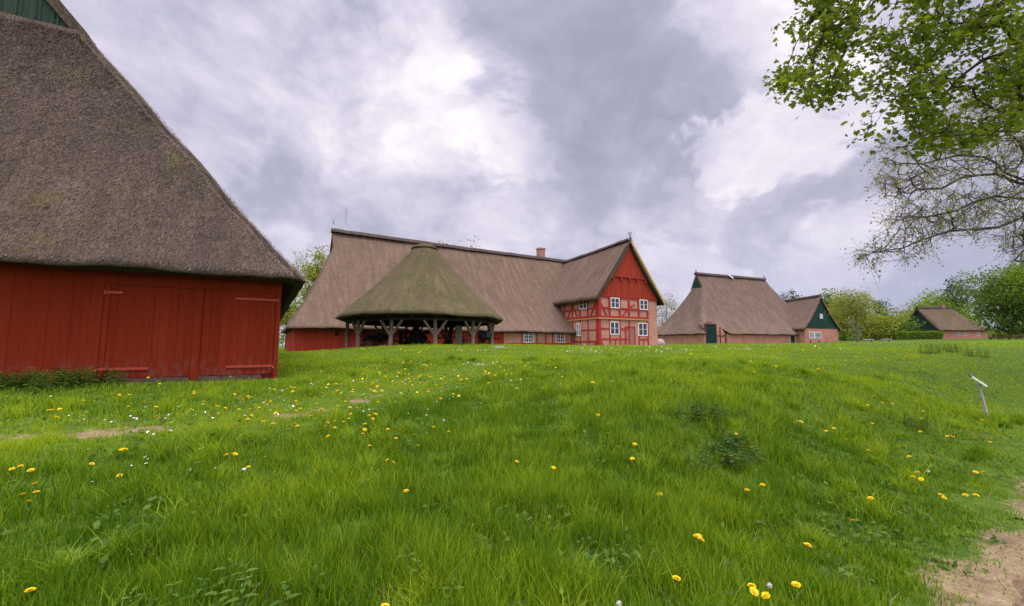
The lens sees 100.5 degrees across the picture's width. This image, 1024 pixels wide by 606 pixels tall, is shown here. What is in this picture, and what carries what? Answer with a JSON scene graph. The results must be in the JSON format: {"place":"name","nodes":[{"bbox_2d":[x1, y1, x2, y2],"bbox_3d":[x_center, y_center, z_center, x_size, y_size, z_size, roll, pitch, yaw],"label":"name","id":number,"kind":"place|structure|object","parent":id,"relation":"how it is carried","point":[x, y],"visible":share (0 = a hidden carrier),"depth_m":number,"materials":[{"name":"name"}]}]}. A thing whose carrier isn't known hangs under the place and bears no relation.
{"place":"outdoors","nodes":[
{"label":"outdoors","id":0,"kind":"place"},
{"bbox_2d":[360,330,387,346],"bbox_3d":[-9.566,2.512,29.693,1.999,1.244,1.504,-2,-6,15],"label":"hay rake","id":1,"kind":"object","parent":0,"point":[364,338],"visible":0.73,"depth_m":29.65,"materials":[{"name":"metal"}]},
{"bbox_2d":[365,333,398,345],"bbox_3d":[-9.326,2.843,32.068,3.240,1.109,1.480,3,-6,-25],"label":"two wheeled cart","id":2,"kind":"object","parent":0,"point":[384,336],"visible":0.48,"depth_m":31.39,"materials":[{"name":"brown wood"}]},
{"bbox_2d":[0,338,1023,605],"bbox_3d":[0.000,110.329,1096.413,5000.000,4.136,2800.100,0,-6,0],"label":"ground","id":3,"kind":"structure","parent":0,"point":[990,588],"depth_m":6.19,"materials":[{"name":"green plant"}]},
{"bbox_2d":[0,370,44,388],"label":"nettle clump","id":4,"kind":"object","parent":3,"relation":"on","point":[9,380],"visible":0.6,"depth_m":8.37,"materials":[{"name":"green plant"}]},
{"bbox_2d":[0,370,51,389],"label":"nettle clump","id":5,"kind":"object","parent":3,"relation":"on","point":[17,382],"visible":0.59,"depth_m":8.35,"materials":[{"name":"green plant"}]},
{"bbox_2d":[25,587,35,604],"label":"dandelion","id":6,"kind":"object","parent":3,"relation":"on","point":[29,590],"visible":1,"depth_m":2.35,"materials":[{"name":"yellow plant"}]},
{"bbox_2d":[0,369,97,391],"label":"nettle clump","id":7,"kind":"object","parent":3,"relation":"on","point":[33,380],"visible":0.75,"depth_m":8.35,"materials":[{"name":"green plant"}]},
{"bbox_2d":[16,364,123,389],"bbox_3d":[-9.062,1.511,8.759,1.550,0.461,1.314,-1,-6,9],"label":"nettle clump","id":8,"kind":"object","parent":3,"relation":"on","point":[77,376],"visible":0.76,"depth_m":8.59,"materials":[{"name":"green plant"}]},
{"bbox_2d":[51,367,127,388],"bbox_3d":[-8.740,1.529,8.895,1.162,0.413,1.234,6,-8,-44],"label":"nettle clump","id":9,"kind":"object","parent":3,"relation":"on","point":[110,378],"visible":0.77,"depth_m":8.77,"materials":[{"name":"green plant"}]},
{"bbox_2d":[121,586,144,605],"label":"nettle","id":10,"kind":"object","parent":3,"relation":"on","point":[133,589],"visible":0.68,"depth_m":2.50,"materials":[{"name":"green plant"}]},
{"bbox_2d":[0,0,306,384],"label":"red barn","id":11,"kind":"structure","parent":3,"relation":"on","point":[135,245],"depth_m":10.20,"materials":[{"name":"paint"}]},
{"bbox_2d":[94,284,195,378],"bbox_3d":[-8.266,0.649,9.662,1.666,2.052,0.101,3,-7,-30],"label":"door","id":12,"kind":"structure","parent":11,"relation":"in","point":[126,316],"depth_m":9.65,"materials":[{"name":"red paint"}]},
{"bbox_2d":[198,290,278,375],"bbox_3d":[-6.717,0.738,10.552,1.597,2.052,0.101,3,-7,-30],"label":"door","id":13,"kind":"structure","parent":11,"relation":"in","point":[223,351],"depth_m":10.52,"materials":[{"name":"red paint"}]},
{"bbox_2d":[161,581,184,605],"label":"nettle","id":14,"kind":"object","parent":3,"relation":"on","point":[174,594],"visible":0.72,"depth_m":2.45,"materials":[{"name":"green plant"}]},
{"bbox_2d":[188,578,215,602],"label":"nettle","id":15,"kind":"object","parent":3,"relation":"on","point":[202,584],"visible":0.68,"depth_m":2.53,"materials":[{"name":"green plant"}]},
{"bbox_2d":[205,579,232,605],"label":"nettle","id":16,"kind":"object","parent":3,"relation":"on","point":[218,593],"visible":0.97,"depth_m":2.42,"materials":[{"name":"green plant"}]},
{"bbox_2d":[205,558,240,588],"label":"nettle","id":17,"kind":"object","parent":3,"relation":"on","point":[232,565],"visible":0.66,"depth_m":2.74,"materials":[{"name":"green plant"}]},
{"bbox_2d":[223,576,258,605],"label":"nettle","id":18,"kind":"object","parent":3,"relation":"on","point":[243,585],"visible":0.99,"depth_m":2.46,"materials":[{"name":"green plant"}]},
{"bbox_2d":[230,560,265,595],"bbox_3d":[-1.652,1.740,2.672,0.168,0.226,0.161,0,-6,0],"label":"nettle","id":19,"kind":"object","parent":3,"relation":"on","point":[247,583],"visible":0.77,"depth_m":2.66,"materials":[{"name":"green plant"}]},
{"bbox_2d":[270,578,302,605],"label":"nettle","id":20,"kind":"object","parent":3,"relation":"on","point":[285,586],"visible":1,"depth_m":2.46,"materials":[{"name":"green plant"}]},
{"bbox_2d":[279,291,302,344],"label":"budding tree","id":21,"kind":"object","parent":3,"relation":"on","point":[289,315],"visible":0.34,"depth_m":55.84,"materials":[{"name":"green plant"}]},
{"bbox_2d":[282,248,310,319],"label":"bare tree","id":22,"kind":"object","parent":3,"relation":"on","point":[300,262],"visible":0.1,"depth_m":70.85,"materials":[{"name":"green plant"}]},
{"bbox_2d":[292,245,328,306],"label":"leafy tree","id":23,"kind":"object","parent":3,"relation":"on","point":[314,274],"visible":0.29,"depth_m":61.64,"materials":[{"name":"green plant"}]},
{"bbox_2d":[304,565,327,600],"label":"nettle","id":24,"kind":"object","parent":3,"relation":"on","point":[317,579],"visible":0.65,"depth_m":2.61,"materials":[{"name":"green plant"}]},
{"bbox_2d":[354,342,372,346],"bbox_3d":[-10.067,2.835,28.761,1.900,0.420,0.280,-5,-7,40],"label":"bench","id":25,"kind":"object","parent":3,"relation":"on","point":[368,343],"visible":0.55,"depth_m":28.32,"materials":[{"name":"brown wood"}]},
{"bbox_2d":[393,328,408,344],"bbox_3d":[-8.312,2.570,31.601,1.200,1.383,0.588,1,-6,-10],"label":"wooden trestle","id":26,"kind":"object","parent":3,"relation":"on","point":[394,335],"visible":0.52,"depth_m":31.63,"materials":[{"name":"brown wood"}]},
{"bbox_2d":[395,543,422,577],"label":"nettle","id":27,"kind":"object","parent":3,"relation":"on","point":[408,566],"visible":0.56,"depth_m":2.76,"materials":[{"name":"green plant"}]},
{"bbox_2d":[405,558,431,593],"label":"nettle","id":28,"kind":"object","parent":3,"relation":"on","point":[414,559],"visible":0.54,"depth_m":2.64,"materials":[{"name":"green plant"}]},
{"bbox_2d":[335,244,502,347],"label":"round shed","id":29,"kind":"structure","parent":3,"relation":"on","point":[426,283],"depth_m":28.14,"materials":[{"name":"brown wood"}]},
{"bbox_2d":[399,315,447,344],"bbox_3d":[-6.545,2.008,31.053,3.265,2.400,1.741,4,-7,-36],"label":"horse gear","id":30,"kind":"object","parent":3,"relation":"on","point":[414,336],"visible":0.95,"depth_m":30.31,"materials":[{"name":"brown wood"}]},
{"bbox_2d":[50,345,836,481],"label":"daisies","id":31,"kind":"object","parent":3,"relation":"on","point":[347,382],"visible":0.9,"depth_m":7.39,"materials":[{"name":"white plant"}]},
{"bbox_2d":[444,326,455,343],"bbox_3d":[-4.866,2.615,33.808,1.100,1.630,0.280,0,-6,0],"label":"timber post stand","id":32,"kind":"object","parent":3,"relation":"on","point":[451,331],"visible":0.68,"depth_m":33.79,"materials":[{"name":"brown wood"}]},
{"bbox_2d":[440,577,463,604],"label":"nettle","id":33,"kind":"object","parent":3,"relation":"on","point":[450,588],"visible":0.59,"depth_m":2.46,"materials":[{"name":"green plant"}]},
{"bbox_2d":[437,335,466,343],"bbox_3d":[-4.705,2.582,31.869,2.853,1.167,0.760,5,-7,-40],"label":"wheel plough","id":34,"kind":"object","parent":3,"relation":"on","point":[447,341],"visible":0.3,"depth_m":31.82,"materials":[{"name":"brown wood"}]},
{"bbox_2d":[455,325,461,343],"bbox_3d":[-3.803,2.290,30.462,0.460,1.380,0.082,1,-6,-12],"label":"plank panel","id":35,"kind":"object","parent":3,"relation":"on","point":[458,340],"visible":0.79,"depth_m":30.43,"materials":[{"name":"wood"}]},
{"bbox_2d":[462,328,470,343],"bbox_3d":[-3.328,2.385,30.934,1.162,1.330,0.641,2,-6,-20],"label":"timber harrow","id":36,"kind":"object","parent":3,"relation":"on","point":[465,338],"visible":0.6,"depth_m":30.91,"materials":[{"name":"brown wood"}]},
{"bbox_2d":[281,220,664,351],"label":"farmhouse","id":37,"kind":"object","parent":3,"relation":"on","point":[610,294],"visible":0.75,"depth_m":46.95,"materials":[{"name":"brown brick"}]},
{"bbox_2d":[523,333,533,341],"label":"window","id":38,"kind":"structure","parent":37,"relation":"in","point":[527,337],"depth_m":45.45,"materials":[{"name":"white paint"}]},
{"bbox_2d":[556,333,564,342],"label":"window","id":39,"kind":"structure","parent":37,"relation":"in","point":[559,336],"depth_m":47.53,"materials":[{"name":"white paint"}]},
{"bbox_2d":[576,323,579,335],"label":"window","id":40,"kind":"structure","parent":37,"relation":"in","point":[577,324],"depth_m":47.72,"materials":[{"name":"white paint"}]},
{"bbox_2d":[579,302,586,309],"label":"window","id":41,"kind":"structure","parent":37,"relation":"in","point":[583,305],"depth_m":47.18,"materials":[{"name":"white paint"}]},
{"bbox_2d":[610,297,619,307],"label":"window","id":42,"kind":"structure","parent":37,"relation":"in","point":[615,303],"depth_m":46.33,"materials":[{"name":"white paint"}]},
{"bbox_2d":[610,321,619,334],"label":"window","id":43,"kind":"structure","parent":37,"relation":"in","point":[614,326],"depth_m":46.03,"materials":[{"name":"white paint"}]},
{"bbox_2d":[626,327,634,345],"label":"door","id":44,"kind":"structure","parent":37,"relation":"in","point":[632,337],"depth_m":47.19,"materials":[{"name":"wood"}]},
{"bbox_2d":[638,323,647,335],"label":"window","id":45,"kind":"structure","parent":37,"relation":"in","point":[643,326],"depth_m":48.18,"materials":[{"name":"white paint"}]},
{"bbox_2d":[639,299,647,309],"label":"window","id":46,"kind":"structure","parent":37,"relation":"in","point":[643,304],"depth_m":48.49,"materials":[{"name":"white paint"}]},
{"bbox_2d":[475,330,500,343],"bbox_3d":[-1.711,2.506,31.010,1.852,1.089,1.660,-2,-6,20],"label":"seed drill","id":47,"kind":"object","parent":3,"relation":"on","point":[484,334],"visible":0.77,"depth_m":30.55,"materials":[{"name":"metal"}]},
{"bbox_2d":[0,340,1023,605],"bbox_3d":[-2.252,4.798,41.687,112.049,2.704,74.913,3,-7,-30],"label":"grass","id":48,"kind":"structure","parent":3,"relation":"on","point":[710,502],"depth_m":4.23,"materials":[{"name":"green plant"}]},
{"bbox_2d":[0,357,1023,605],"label":"ground cover","id":49,"kind":"object","parent":3,"relation":"on","point":[588,555],"visible":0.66,"depth_m":4.03,"materials":[{"name":"green plant"}]},
{"bbox_2d":[160,344,1006,411],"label":"distant dandelions","id":50,"kind":"object","parent":3,"relation":"on","point":[469,375],"visible":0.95,"depth_m":10.64,"materials":[{"name":"yellow plant"}]},
{"bbox_2d":[279,328,1023,345],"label":"distant wood","id":51,"kind":"object","parent":3,"relation":"on","point":[851,338],"visible":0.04,"depth_m":112.95,"materials":[{"name":"green plant"}]},
{"bbox_2d":[658,339,664,345],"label":"boulder","id":52,"kind":"object","parent":3,"relation":"on","point":[661,342],"visible":0.4,"depth_m":57.18,"materials":[{"name":"white stone"}]},
{"bbox_2d":[657,294,679,326],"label":"bare tree","id":53,"kind":"object","parent":3,"relation":"on","point":[666,308],"visible":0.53,"depth_m":120.02,"materials":[{"name":"grey plant"}]},
{"bbox_2d":[673,575,682,604],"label":"dandelion","id":54,"kind":"object","parent":3,"relation":"on","point":[676,578],"visible":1,"depth_m":2.43,"materials":[{"name":"yellow plant"}]},
{"bbox_2d":[656,440,735,470],"bbox_3d":[2.300,1.853,5.212,0.814,0.247,1.018,-5,-8,44],"label":"weed clump","id":55,"kind":"object","parent":3,"relation":"on","point":[705,453],"visible":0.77,"depth_m":5.07,"materials":[{"name":"green plant"}]},
{"bbox_2d":[665,403,741,420],"bbox_3d":[2.815,1.621,6.373,1.109,0.210,0.750,-4,-7,33],"label":"weed clump","id":56,"kind":"object","parent":3,"relation":"on","point":[718,415],"visible":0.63,"depth_m":6.24,"materials":[{"name":"green plant"}]},
{"bbox_2d":[674,397,755,421],"bbox_3d":[2.902,1.564,6.359,1.358,0.251,0.824,3,-6,-27],"label":"weed clump","id":57,"kind":"object","parent":3,"relation":"on","point":[693,405],"visible":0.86,"depth_m":6.32,"materials":[{"name":"green plant"}]},
{"bbox_2d":[681,422,750,448],"bbox_3d":[2.747,1.779,5.860,0.937,0.196,1.210,-2,-6,16],"label":"weed clump","id":58,"kind":"object","parent":3,"relation":"on","point":[733,438],"visible":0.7,"depth_m":5.53,"materials":[{"name":"green plant"}]},
{"bbox_2d":[700,439,767,467],"bbox_3d":[2.747,1.865,5.325,0.890,0.183,0.679,4,-7,-33],"label":"weed clump","id":59,"kind":"object","parent":3,"relation":"on","point":[740,455],"visible":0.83,"depth_m":5.26,"materials":[{"name":"green plant"}]},
{"bbox_2d":[657,270,841,342],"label":"brick hall barn","id":60,"kind":"structure","parent":3,"relation":"on","point":[717,308],"depth_m":83.45,"materials":[{"name":"brown plant"}]},
{"bbox_2d":[706,325,715,342],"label":"door","id":61,"kind":"structure","parent":60,"relation":"in","point":[711,329],"depth_m":75.71,"materials":[{"name":"green wood"}]},
{"bbox_2d":[809,332,814,337],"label":"window","id":62,"kind":"structure","parent":60,"relation":"in","point":[811,334],"depth_m":82.72,"materials":[{"name":"white paint"}]},
{"bbox_2d":[814,332,820,337],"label":"window","id":63,"kind":"structure","parent":60,"relation":"in","point":[817,334],"depth_m":83.37,"materials":[{"name":"white paint"}]},
{"bbox_2d":[749,586,758,605],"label":"dandelion","id":64,"kind":"object","parent":3,"relation":"on","point":[754,590],"visible":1,"depth_m":2.27,"materials":[{"name":"yellow plant"}]},
{"bbox_2d":[761,592,770,603],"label":"dandelion","id":65,"kind":"object","parent":3,"relation":"on","point":[765,595],"visible":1,"depth_m":2.27,"materials":[{"name":"yellow plant"}]},
{"bbox_2d":[778,288,801,299],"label":"tree","id":66,"kind":"object","parent":3,"relation":"on","point":[791,296],"visible":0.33,"depth_m":125.02,"materials":[{"name":"plant"}]},
{"bbox_2d":[791,581,800,605],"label":"dandelion","id":67,"kind":"object","parent":3,"relation":"on","point":[796,584],"visible":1,"depth_m":2.34,"materials":[{"name":"yellow plant"}]},
{"bbox_2d":[819,288,857,332],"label":"leafy tree","id":68,"kind":"object","parent":3,"relation":"on","point":[826,296],"visible":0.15,"depth_m":110.23,"materials":[{"name":"green plant"}]},
{"bbox_2d":[827,294,864,340],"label":"leafy tree","id":69,"kind":"object","parent":3,"relation":"on","point":[844,330],"visible":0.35,"depth_m":97.03,"materials":[{"name":"green plant"}]},
{"bbox_2d":[825,287,888,342],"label":"pollard tree","id":70,"kind":"object","parent":3,"relation":"on","point":[857,312],"visible":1,"depth_m":67.78,"materials":[{"name":"green plant"}]},
{"bbox_2d":[849,306,907,339],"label":"bush","id":71,"kind":"object","parent":3,"relation":"on","point":[884,323],"visible":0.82,"depth_m":90.55,"materials":[{"name":"green plant"}]},
{"bbox_2d":[870,299,895,315],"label":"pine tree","id":72,"kind":"object","parent":3,"relation":"on","point":[880,302],"visible":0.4,"depth_m":125.04,"materials":[{"name":"green plant"}]},
{"bbox_2d":[762,0,1023,162],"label":"maple tree","id":73,"kind":"object","parent":3,"relation":"on","point":[829,29],"visible":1,"depth_m":5.84,"materials":[{"name":"green plant"}]},
{"bbox_2d":[864,309,924,339],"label":"tree","id":74,"kind":"object","parent":3,"relation":"on","point":[907,326],"visible":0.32,"depth_m":97.88,"materials":[{"name":"green plant"}]},
{"bbox_2d":[887,305,911,326],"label":"bare tree","id":75,"kind":"object","parent":3,"relation":"on","point":[899,313],"visible":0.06,"depth_m":128.67,"materials":[{"name":"grey plant"}]},
{"bbox_2d":[891,307,914,322],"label":"tree","id":76,"kind":"object","parent":3,"relation":"on","point":[906,318],"visible":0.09,"depth_m":114.59,"materials":[{"name":"green plant"}]},
{"bbox_2d":[886,412,940,429],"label":"weed clump","id":77,"kind":"object","parent":3,"relation":"on","point":[924,421],"visible":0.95,"depth_m":8.13,"materials":[{"name":"green plant"}]},
{"bbox_2d":[896,331,944,339],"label":"clipped hedge","id":78,"kind":"object","parent":3,"relation":"on","point":[912,335],"visible":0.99,"depth_m":87.34,"materials":[{"name":"green plant"}]},
{"bbox_2d":[834,31,1023,289],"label":"beech tree","id":79,"kind":"object","parent":3,"relation":"on","point":[998,170],"visible":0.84,"depth_m":13.49,"materials":[{"name":"grey plant"}]},
{"bbox_2d":[908,287,954,307],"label":"bare tree","id":80,"kind":"object","parent":3,"relation":"on","point":[928,296],"visible":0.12,"depth_m":133.44,"materials":[{"name":"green plant"}]},
{"bbox_2d":[897,287,970,315],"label":"leafy tree","id":81,"kind":"object","parent":3,"relation":"on","point":[934,303],"visible":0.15,"depth_m":117.02,"materials":[{"name":"green plant"}]},
{"bbox_2d":[919,344,952,353],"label":"weed clump","id":82,"kind":"object","parent":3,"relation":"on","point":[931,351],"visible":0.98,"depth_m":19.32,"materials":[{"name":"green plant"}]},
{"bbox_2d":[903,305,990,339],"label":"brick cottage","id":83,"kind":"structure","parent":3,"relation":"on","point":[950,323],"depth_m":96.65,"materials":[{"name":"brown brick"}]},
{"bbox_2d":[937,275,970,315],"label":"tree","id":84,"kind":"object","parent":3,"relation":"on","point":[950,290],"visible":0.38,"depth_m":118.42,"materials":[{"name":"green plant"}]},
{"bbox_2d":[941,343,978,351],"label":"weed clump","id":85,"kind":"object","parent":3,"relation":"on","point":[954,347],"visible":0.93,"depth_m":20.32,"materials":[{"name":"green plant"}]},
{"bbox_2d":[947,269,983,314],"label":"tall tree","id":86,"kind":"object","parent":3,"relation":"on","point":[959,293],"visible":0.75,"depth_m":112.90,"materials":[{"name":"green plant"}]},
{"bbox_2d":[955,304,992,332],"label":"tree","id":87,"kind":"object","parent":3,"relation":"on","point":[972,319],"visible":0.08,"depth_m":107.26,"materials":[{"name":"green plant"}]},
{"bbox_2d":[962,348,990,357],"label":"weed clump","id":88,"kind":"object","parent":3,"relation":"on","point":[968,355],"visible":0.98,"depth_m":18.59,"materials":[{"name":"green plant"}]},
{"bbox_2d":[968,374,988,415],"bbox_3d":[11.229,2.315,10.227,0.350,1.175,0.294,5,-8,-42],"label":"info sign","id":89,"kind":"object","parent":3,"relation":"on","point":[981,395],"visible":0.91,"depth_m":10.18,"materials":[{"name":"grey metal"}]},
{"bbox_2d":[960,259,1023,337],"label":"broad tree","id":90,"kind":"object","parent":3,"relation":"on","point":[992,300],"visible":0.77,"depth_m":77.13,"materials":[{"name":"green plant"}]},
{"bbox_2d":[988,334,1010,339],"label":"picnic table","id":91,"kind":"object","parent":3,"relation":"on","point":[999,337],"visible":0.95,"depth_m":61.78,"materials":[{"name":"brown wood"}]},
{"bbox_2d":[991,261,1023,330],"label":"broad tree","id":92,"kind":"object","parent":3,"relation":"on","point":[1014,279],"visible":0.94,"depth_m":72.70,"materials":[{"name":"green plant"}]},
{"bbox_2d":[1005,334,1023,339],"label":"picnic table","id":93,"kind":"object","parent":3,"relation":"on","point":[1018,336],"visible":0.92,"depth_m":61.94,"materials":[{"name":"brown wood"}]},
{"bbox_2d":[60,0,1023,345],"label":"sky","id":94,"kind":"structure","parent":0,"point":[566,128],"materials":[{"name":"grey"}]},
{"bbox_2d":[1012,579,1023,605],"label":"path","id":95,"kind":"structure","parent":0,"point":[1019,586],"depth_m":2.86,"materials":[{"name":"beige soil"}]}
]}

